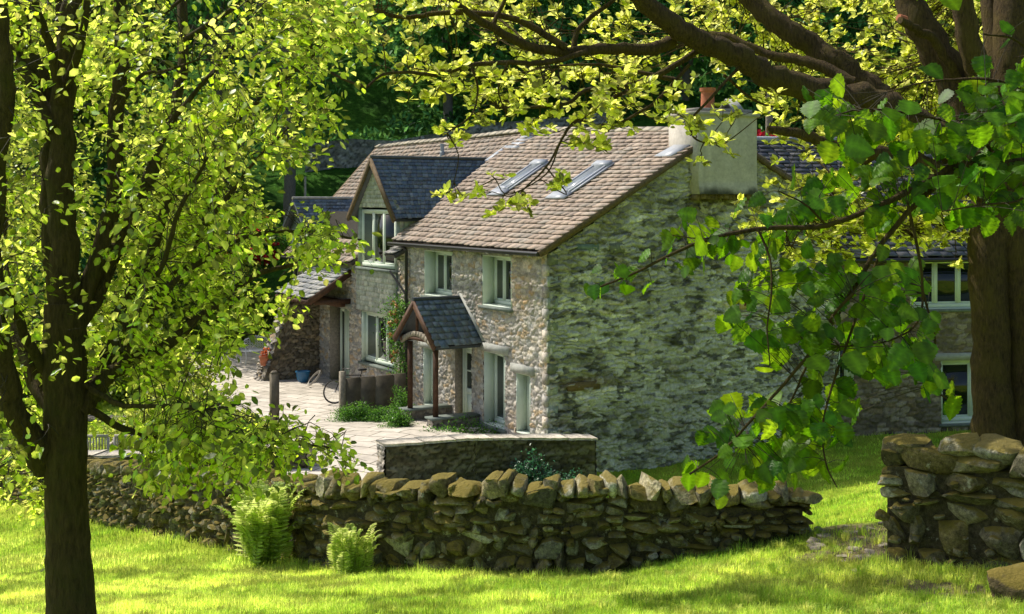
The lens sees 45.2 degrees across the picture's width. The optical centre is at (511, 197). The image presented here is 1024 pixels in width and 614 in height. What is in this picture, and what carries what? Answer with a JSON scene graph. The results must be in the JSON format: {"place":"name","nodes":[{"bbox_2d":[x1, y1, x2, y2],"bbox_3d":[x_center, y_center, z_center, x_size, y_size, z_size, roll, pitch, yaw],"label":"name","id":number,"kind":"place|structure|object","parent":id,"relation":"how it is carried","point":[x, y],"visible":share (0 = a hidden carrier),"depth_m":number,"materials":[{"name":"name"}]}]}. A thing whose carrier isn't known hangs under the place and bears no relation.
{"place":"outdoors","nodes":[
{"label":"outdoors","id":0,"kind":"place"},
{"bbox_2d":[186,346,497,479],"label":"path","id":1,"kind":"structure","parent":0,"point":[312,401],"depth_m":33.73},
{"bbox_2d":[240,335,266,364],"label":"iron bench","id":2,"kind":"object","parent":1,"relation":"on","point":[245,350],"visible":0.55,"depth_m":43.42,"materials":[{"name":"white paint"}]},
{"bbox_2d":[295,370,309,382],"bbox_3d":[-6.691,5.715,39.312,0.480,0.350,0.480,0,0,0],"label":"blue pot","id":3,"kind":"object","parent":1,"relation":"on","point":[302,376],"visible":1,"depth_m":39.16,"materials":[{"name":"ceramic"}]},
{"bbox_2d":[307,370,321,385],"bbox_3d":[-6.176,5.638,38.437,0.453,0.463,0.381,0,0,0],"label":"garden hose","id":4,"kind":"object","parent":1,"relation":"on","point":[317,377],"visible":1,"depth_m":38.38,"materials":[{"name":"beige rubber"}]},
{"bbox_2d":[323,366,366,403],"bbox_3d":[-4.556,5.361,35.251,1.672,1.046,0.592,0,0,-40],"label":"bicycle","id":5,"kind":"object","parent":1,"relation":"on","point":[360,375],"visible":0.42,"depth_m":35.05,"materials":[{"name":"black metal"}]},
{"bbox_2d":[7,0,951,330],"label":"hillside","id":6,"kind":"structure","parent":0,"point":[375,106],"depth_m":68.74,"materials":[{"name":"green plant"}]},
{"bbox_2d":[8,0,192,179],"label":"woodland tree","id":7,"kind":"object","parent":6,"relation":"on","point":[84,121],"visible":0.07,"depth_m":57.02,"materials":[{"name":"green plant"}]},
{"bbox_2d":[151,0,273,49],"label":"woodland tree","id":8,"kind":"object","parent":6,"relation":"on","point":[224,18],"visible":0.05,"depth_m":75.03,"materials":[{"name":"green plant"}]},
{"bbox_2d":[111,0,314,160],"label":"woodland tree","id":9,"kind":"object","parent":6,"relation":"on","point":[203,8],"visible":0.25,"depth_m":59.45,"materials":[{"name":"green plant"}]},
{"bbox_2d":[219,217,291,274],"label":"rhododendron","id":10,"kind":"object","parent":6,"relation":"on","point":[277,245],"visible":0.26,"depth_m":49.13,"materials":[{"name":"green plant"}]},
{"bbox_2d":[222,0,323,220],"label":"woodland tree","id":11,"kind":"object","parent":6,"relation":"on","point":[289,186],"visible":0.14,"depth_m":56.81,"materials":[{"name":"green plant"}]},
{"bbox_2d":[304,177,305,196],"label":"fence post","id":12,"kind":"object","parent":6,"relation":"on","point":[304,186],"visible":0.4,"depth_m":57.95,"materials":[{"name":"grey wood"}]},
{"bbox_2d":[306,0,465,50],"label":"woodland tree","id":13,"kind":"object","parent":6,"relation":"on","point":[383,22],"visible":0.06,"depth_m":77.75,"materials":[{"name":"green plant"}]},
{"bbox_2d":[366,0,535,120],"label":"woodland tree","id":14,"kind":"object","parent":6,"relation":"on","point":[465,40],"visible":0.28,"depth_m":67.37,"materials":[{"name":"green plant"}]},
{"bbox_2d":[305,112,606,172],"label":"field wall","id":15,"kind":"structure","parent":6,"relation":"on","point":[355,152],"depth_m":62.47,"materials":[{"name":"stone"}]},
{"bbox_2d":[6,68,920,305],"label":"undergrowth","id":16,"kind":"object","parent":6,"relation":"on","point":[377,132],"visible":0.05,"depth_m":66.78,"materials":[{"name":"green plant"}]},
{"bbox_2d":[488,0,655,109],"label":"woodland tree","id":17,"kind":"object","parent":6,"relation":"on","point":[585,5],"visible":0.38,"depth_m":67.35,"materials":[{"name":"green plant"}]},
{"bbox_2d":[593,0,642,40],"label":"woodland tree","id":18,"kind":"object","parent":6,"relation":"on","point":[615,18],"visible":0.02,"depth_m":80.84,"materials":[{"name":"green plant"}]},
{"bbox_2d":[580,0,763,100],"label":"woodland tree","id":19,"kind":"object","parent":6,"relation":"on","point":[686,76],"visible":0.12,"depth_m":67.24,"materials":[{"name":"green plant"}]},
{"bbox_2d":[704,0,904,131],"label":"woodland tree","id":20,"kind":"object","parent":6,"relation":"on","point":[845,15],"visible":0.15,"depth_m":62.28,"materials":[{"name":"green plant"}]},
{"bbox_2d":[780,11,916,66],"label":"woodland tree","id":21,"kind":"object","parent":6,"relation":"on","point":[860,28],"visible":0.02,"depth_m":73.80,"materials":[{"name":"green plant"}]},
{"bbox_2d":[850,2,982,136],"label":"woodland tree","id":22,"kind":"object","parent":6,"relation":"on","point":[898,53],"visible":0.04,"depth_m":58.26,"materials":[{"name":"green plant"}]},
{"bbox_2d":[0,330,1023,613],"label":"lawn","id":23,"kind":"structure","parent":0,"point":[672,470],"depth_m":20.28,"materials":[{"name":"green plant"}]},
{"bbox_2d":[18,360,37,414],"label":"garden shrub","id":24,"kind":"object","parent":23,"relation":"on","point":[26,395],"visible":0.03,"depth_m":34.54,"materials":[{"name":"green plant"}]},
{"bbox_2d":[7,68,82,296],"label":"woodland tree","id":25,"kind":"object","parent":23,"relation":"on","point":[16,161],"visible":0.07,"depth_m":45.09,"materials":[{"name":"green plant"}]},
{"bbox_2d":[0,72,123,328],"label":"woodland tree","id":26,"kind":"object","parent":23,"relation":"on","point":[8,216],"visible":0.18,"depth_m":38.75,"materials":[{"name":"green plant"}]},
{"bbox_2d":[19,301,104,387],"bbox_3d":[-14.802,4.514,38.002,5.018,3.405,4.880,0,0,42],"label":"garden shrub","id":27,"kind":"object","parent":23,"relation":"on","point":[38,309],"visible":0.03,"depth_m":37.57,"materials":[{"name":"green plant"}]},
{"bbox_2d":[87,434,112,450],"bbox_3d":[-9.925,6.139,29.455,0.690,1.020,0.570,0,0,-3],"label":"garden bench","id":28,"kind":"object","parent":23,"relation":"on","point":[107,443],"visible":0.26,"depth_m":29.19,"materials":[{"name":"grey wood"}]},
{"bbox_2d":[40,276,168,344],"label":"garden shrub","id":29,"kind":"object","parent":23,"relation":"on","point":[160,318],"visible":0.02,"depth_m":42.09,"materials":[{"name":"green plant"}]},
{"bbox_2d":[88,415,125,420],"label":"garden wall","id":30,"kind":"structure","parent":23,"relation":"on","point":[90,417],"depth_m":33.15,"materials":[{"name":"stone"}]},
{"bbox_2d":[113,434,140,449],"bbox_3d":[-9.119,6.139,29.453,0.690,1.020,0.570,0,0,7],"label":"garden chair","id":31,"kind":"object","parent":23,"relation":"on","point":[114,440],"visible":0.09,"depth_m":29.21,"materials":[{"name":"grey wood"}]},
{"bbox_2d":[88,393,174,449],"bbox_3d":[-9.271,5.641,30.509,3.199,1.581,2.632,0,0,0],"label":"garden shrub","id":32,"kind":"object","parent":23,"relation":"on","point":[115,431],"visible":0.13,"depth_m":30.21,"materials":[{"name":"green plant"}]},
{"bbox_2d":[87,319,185,406],"bbox_3d":[-11.245,4.759,35.993,3.795,2.787,3.178,0,0,0],"label":"garden shrub","id":33,"kind":"object","parent":23,"relation":"on","point":[115,389],"visible":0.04,"depth_m":35.06,"materials":[{"name":"green plant"}]},
{"bbox_2d":[94,331,223,403],"bbox_3d":[-10.418,4.928,35.940,3.348,2.428,3.153,0,0,44],"label":"garden shrub","id":34,"kind":"object","parent":23,"relation":"on","point":[209,377],"visible":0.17,"depth_m":35.59,"materials":[{"name":"green plant"}]},
{"bbox_2d":[130,374,245,418],"bbox_3d":[-8.389,5.448,31.969,2.832,1.608,2.735,0,0,-40],"label":"garden shrub","id":35,"kind":"object","parent":23,"relation":"on","point":[197,396],"visible":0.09,"depth_m":32.10,"materials":[{"name":"green plant"}]},
{"bbox_2d":[101,83,275,339],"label":"woodland tree","id":36,"kind":"object","parent":23,"relation":"on","point":[186,205],"visible":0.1,"depth_m":46.63,"materials":[{"name":"green plant"}]},
{"bbox_2d":[0,0,385,613],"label":"broadleaf tree","id":37,"kind":"object","parent":23,"relation":"on","point":[67,396],"visible":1,"depth_m":8.38,"materials":[{"name":"green plant"}]},
{"bbox_2d":[88,441,316,469],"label":"garden wall","id":38,"kind":"structure","parent":23,"relation":"on","point":[104,454],"depth_m":27.13,"materials":[{"name":"stone"}]},
{"bbox_2d":[140,264,271,348],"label":"garden shrub","id":39,"kind":"object","parent":23,"relation":"on","point":[174,308],"visible":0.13,"depth_m":46.49,"materials":[{"name":"green plant"}]},
{"bbox_2d":[205,406,277,425],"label":"garden shrub","id":40,"kind":"object","parent":23,"relation":"on","point":[247,417],"visible":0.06,"depth_m":30.87,"materials":[{"name":"green plant"}]},
{"bbox_2d":[231,420,259,439],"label":"garden shrub","id":41,"kind":"object","parent":23,"relation":"on","point":[242,427],"visible":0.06,"depth_m":29.38,"materials":[{"name":"green plant"}]},
{"bbox_2d":[225,275,278,338],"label":"garden shrub","id":42,"kind":"object","parent":23,"relation":"on","point":[271,319],"visible":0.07,"depth_m":48.70,"materials":[{"name":"green plant"}]},
{"bbox_2d":[212,478,305,566],"bbox_3d":[-3.559,4.681,17.486,1.252,1.243,1.327,0,0,40],"label":"fern","id":43,"kind":"object","parent":23,"relation":"on","point":[264,535],"visible":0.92,"depth_m":17.30,"materials":[{"name":"green plant"}]},
{"bbox_2d":[251,420,289,432],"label":"garden shrub","id":44,"kind":"object","parent":23,"relation":"on","point":[269,425],"visible":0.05,"depth_m":30.43,"materials":[{"name":"green plant"}]},
{"bbox_2d":[270,370,278,420],"bbox_3d":[-6.283,5.427,32.500,0.200,1.700,0.200,0,0,-30],"label":"gate post","id":45,"kind":"object","parent":23,"relation":"on","point":[274,387],"visible":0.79,"depth_m":32.41,"materials":[{"name":"stone"}]},
{"bbox_2d":[324,400,375,421],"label":"clipped shrub","id":46,"kind":"object","parent":23,"relation":"on","point":[356,415],"visible":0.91,"depth_m":32.16,"materials":[{"name":"green plant"}]},
{"bbox_2d":[326,522,382,574],"bbox_3d":[-2.109,4.718,16.361,0.811,0.767,0.660,0,0,0],"label":"fern","id":47,"kind":"object","parent":23,"relation":"on","point":[343,554],"visible":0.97,"depth_m":16.29,"materials":[{"name":"green plant"}]},
{"bbox_2d":[339,371,405,415],"bbox_3d":[-3.782,5.429,33.502,1.954,1.520,0.140,0,0,-31],"label":"slab fence","id":48,"kind":"object","parent":23,"relation":"on","point":[376,390],"visible":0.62,"depth_m":33.43,"materials":[{"name":"stone"}]},
{"bbox_2d":[363,405,394,421],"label":"clipped shrub","id":49,"kind":"object","parent":23,"relation":"on","point":[377,414],"visible":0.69,"depth_m":31.89,"materials":[{"name":"green plant"}]},
{"bbox_2d":[375,406,417,427],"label":"clipped shrub","id":50,"kind":"object","parent":23,"relation":"on","point":[395,419],"visible":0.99,"depth_m":30.88,"materials":[{"name":"green plant"}]},
{"bbox_2d":[387,385,415,414],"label":"clipped shrub","id":51,"kind":"object","parent":23,"relation":"on","point":[401,402],"visible":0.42,"depth_m":32.70,"materials":[{"name":"green plant"}]},
{"bbox_2d":[0,444,822,576],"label":"dry stone wall","id":52,"kind":"structure","parent":23,"relation":"on","point":[508,518],"depth_m":16.01,"materials":[{"name":"grey stone"}]},
{"bbox_2d":[423,413,504,433],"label":"border plant","id":53,"kind":"object","parent":23,"relation":"on","point":[459,429],"visible":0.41,"depth_m":30.10,"materials":[{"name":"green plant"}]},
{"bbox_2d":[375,433,597,481],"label":"garden wall","id":54,"kind":"structure","parent":23,"relation":"on","point":[478,457],"depth_m":26.17,"materials":[{"name":"stone"}]},
{"bbox_2d":[509,443,563,484],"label":"border plant","id":55,"kind":"object","parent":23,"relation":"on","point":[531,471],"visible":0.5,"depth_m":26.05,"materials":[{"name":"green plant"}]},
{"bbox_2d":[561,468,586,496],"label":"border plant","id":56,"kind":"object","parent":23,"relation":"on","point":[570,476],"visible":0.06,"depth_m":26.32,"materials":[{"name":"green plant"}]},
{"bbox_2d":[253,87,972,471],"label":"stone cottage","id":57,"kind":"structure","parent":23,"relation":"on","point":[509,325],"depth_m":31.05,"materials":[{"name":"stone"}]},
{"bbox_2d":[259,347,270,365],"bbox_3d":[-8.010,5.129,39.822,0.374,0.602,0.420,0,0,0],"label":"flower pot","id":58,"kind":"object","parent":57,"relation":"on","point":[263,358],"visible":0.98,"depth_m":39.69,"materials":[{"name":"ceramic"}]},
{"bbox_2d":[340,308,345,370],"bbox_3d":[-5.453,4.800,39.722,0.090,2.476,0.436,0,0,-30],"label":"window","id":59,"kind":"structure","parent":57,"relation":"in","point":[342,310],"depth_m":39.73,"materials":[{"name":"green paint"}]},
{"bbox_2d":[330,304,361,379],"bbox_3d":[-5.436,4.885,39.121,1.796,3.130,2.171,0,0,0],"label":"doorway","id":60,"kind":"structure","parent":57,"relation":"in","point":[334,311],"depth_m":39.86,"materials":[{"name":"stone"}]},
{"bbox_2d":[346,309,349,377],"bbox_3d":[-5.040,4.800,39.042,0.080,2.540,1.030,0,0,-30],"label":"door","id":61,"kind":"structure","parent":57,"relation":"in","point":[347,310],"depth_m":39.41,"materials":[{"name":"green paint"}]},
{"bbox_2d":[358,310,395,372],"bbox_3d":[-3.929,4.245,36.552,0.310,1.630,2.591,0,0,-30],"label":"window","id":62,"kind":"structure","parent":57,"relation":"in","point":[371,352],"depth_m":36.92,"materials":[{"name":"green paint"}]},
{"bbox_2d":[372,288,413,386],"bbox_3d":[-3.195,4.197,34.902,1.430,3.328,1.984,0,0,-25],"label":"climbing rose","id":63,"kind":"object","parent":57,"relation":"attached to","point":[398,304],"visible":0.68,"depth_m":34.74,"materials":[{"name":"green plant"}]},
{"bbox_2d":[418,341,432,404],"bbox_3d":[-2.161,4.820,33.646,0.385,1.760,1.050,0,0,-30],"label":"window","id":64,"kind":"structure","parent":57,"relation":"in","point":[427,351],"depth_m":33.91,"materials":[{"name":"green paint"}]},
{"bbox_2d":[420,250,452,296],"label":"window","id":65,"kind":"structure","parent":57,"relation":"in","point":[438,270],"depth_m":33.80,"materials":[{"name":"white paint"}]},
{"bbox_2d":[462,348,471,412],"bbox_3d":[-1.051,4.885,31.966,0.080,2.070,0.870,0,0,-30],"label":"door","id":66,"kind":"structure","parent":57,"relation":"in","point":[466,352],"depth_m":32.17,"materials":[{"name":"green paint"}]},
{"bbox_2d":[455,348,483,415],"bbox_3d":[-1.297,4.960,31.823,0.770,2.580,1.310,0,0,-30],"label":"doorway","id":67,"kind":"structure","parent":57,"relation":"in","point":[458,352],"depth_m":32.28,"materials":[{"name":"wood"}]},
{"bbox_2d":[478,255,512,312],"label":"window","id":68,"kind":"structure","parent":57,"relation":"in","point":[496,270],"depth_m":30.93,"materials":[{"name":"green paint"}]},
{"bbox_2d":[478,342,515,433],"bbox_3d":[-0.306,4.685,30.501,0.470,2.110,1.450,0,0,-30],"label":"window","id":69,"kind":"structure","parent":57,"relation":"in","point":[494,355],"depth_m":30.89,"materials":[{"name":"green paint"}]},
{"bbox_2d":[510,363,534,433],"bbox_3d":[0.407,4.805,29.302,0.445,1.650,1.040,0,0,-30],"label":"window","id":70,"kind":"structure","parent":57,"relation":"in","point":[523,372],"depth_m":29.55,"materials":[{"name":"green paint"}]},
{"bbox_2d":[739,302,745,308],"bbox_3d":[5.916,2.685,31.179,0.360,0.270,0.048,0,0,-30],"label":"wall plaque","id":71,"kind":"object","parent":57,"relation":"attached to","point":[743,306],"depth_m":31.12,"materials":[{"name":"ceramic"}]},
{"bbox_2d":[833,342,853,383],"bbox_3d":[8.841,4.335,32.907,0.570,1.530,0.170,0,0,-10],"label":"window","id":72,"kind":"structure","parent":57,"relation":"in","point":[845,372],"depth_m":32.92,"materials":[{"name":"white paint"}]},
{"bbox_2d":[910,262,970,311],"bbox_3d":[12.179,2.360,33.462,3.099,1.460,0.310,0,0,-10],"label":"window","id":73,"kind":"structure","parent":57,"relation":"in","point":[950,292],"depth_m":33.47,"materials":[{"name":"green paint"}]},
{"bbox_2d":[935,352,972,426],"bbox_3d":[12.563,5.205,33.559,2.329,1.990,0.370,0,0,-10],"label":"window","id":74,"kind":"structure","parent":57,"relation":"in","point":[956,366],"depth_m":33.59,"materials":[{"name":"green paint"}]},
{"bbox_2d":[286,0,1023,466],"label":"sycamore tree","id":75,"kind":"object","parent":23,"relation":"on","point":[996,292],"visible":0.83,"depth_m":16.76,"materials":[{"name":"green plant"}]},
{"bbox_2d":[757,124,775,135],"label":"rhododendron","id":76,"kind":"object","parent":23,"relation":"on","point":[760,132],"visible":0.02,"depth_m":43.40,"materials":[{"name":"red plant"}]},
{"bbox_2d":[766,93,772,134],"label":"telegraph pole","id":77,"kind":"object","parent":23,"relation":"on","point":[769,119],"depth_m":45.87,"materials":[{"name":"grey"}]},
{"bbox_2d":[584,0,1023,508],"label":"hazel tree","id":78,"kind":"object","parent":23,"relation":"on","point":[805,421],"visible":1,"depth_m":5.72,"materials":[{"name":"green plant"}]},
{"bbox_2d":[806,521,886,574],"bbox_3d":[4.113,4.275,14.940,1.045,0.214,2.750,0,0,13],"label":"rubble","id":79,"kind":"object","parent":23,"relation":"on","point":[818,546],"visible":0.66,"depth_m":15.05,"materials":[{"name":"stone"}]},
{"bbox_2d":[874,432,1023,569],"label":"dry stone wall","id":80,"kind":"structure","parent":23,"relation":"on","point":[958,498],"depth_m":13.78,"materials":[{"name":"grey stone"}]},
{"bbox_2d":[987,562,1023,604],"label":"boulder","id":81,"kind":"object","parent":23,"relation":"on","point":[1007,581],"visible":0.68,"depth_m":11.87,"materials":[{"name":"stone"}]}
]}

